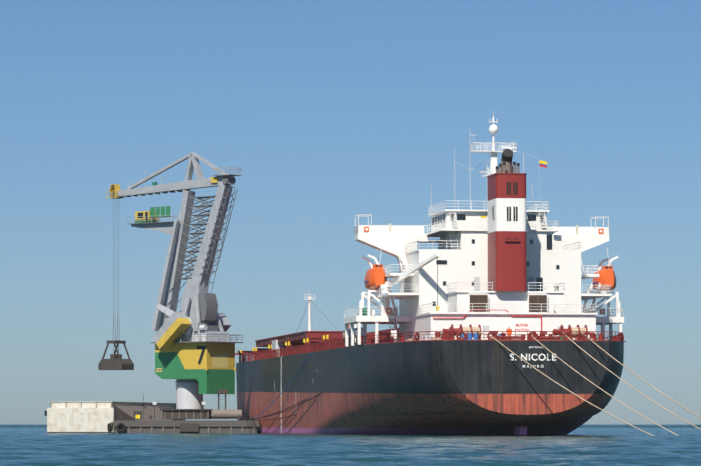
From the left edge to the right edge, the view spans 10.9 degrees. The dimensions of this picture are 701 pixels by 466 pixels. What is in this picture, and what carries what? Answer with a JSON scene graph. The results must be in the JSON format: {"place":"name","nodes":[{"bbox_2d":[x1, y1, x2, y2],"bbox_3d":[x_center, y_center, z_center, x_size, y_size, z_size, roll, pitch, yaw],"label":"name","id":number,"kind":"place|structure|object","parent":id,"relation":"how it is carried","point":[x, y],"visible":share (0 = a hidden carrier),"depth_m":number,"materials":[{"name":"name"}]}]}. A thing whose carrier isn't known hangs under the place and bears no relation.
{"place":"outdoors","nodes":[
{"label":"outdoors","id":0,"kind":"place"},
{"bbox_2d":[0,428,700,465],"bbox_3d":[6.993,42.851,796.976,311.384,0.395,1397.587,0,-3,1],"label":"sea","id":1,"kind":"structure","parent":0,"point":[606,447],"depth_m":195.02,"materials":[{"name":"liquid"}]},
{"bbox_2d":[45,402,184,432],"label":"hopper barge","id":2,"kind":"object","parent":1,"relation":"on","point":[86,414],"depth_m":566.15,"materials":[{"name":"metal"}]},
{"bbox_2d":[107,389,261,433],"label":"barge","id":3,"kind":"object","parent":1,"relation":"on","point":[207,426],"depth_m":559.39,"materials":[{"name":"metal"}]},
{"bbox_2d":[98,152,242,408],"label":"floating crane","id":4,"kind":"object","parent":3,"relation":"on","point":[219,369],"depth_m":568.22,"materials":[{"name":"metal"}]},
{"bbox_2d":[235,111,700,435],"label":"bulk carrier","id":5,"kind":"object","parent":1,"relation":"on","point":[319,416],"depth_m":451.61,"materials":[{"name":"paint"}]},
{"bbox_2d":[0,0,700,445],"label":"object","id":6,"kind":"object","parent":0,"point":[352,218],"visible":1,"depth_m":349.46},
{"bbox_2d":[0,425,700,427],"bbox_3d":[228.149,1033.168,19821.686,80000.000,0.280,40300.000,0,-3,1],"label":"shoreline","id":7,"kind":"structure","parent":0,"point":[581,426],"depth_m":2513.87,"materials":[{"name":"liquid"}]},
{"bbox_2d":[0,0,700,424],"label":"sky","id":8,"kind":"structure","parent":0,"point":[277,215],"materials":[{"name":"blue"}]}
]}

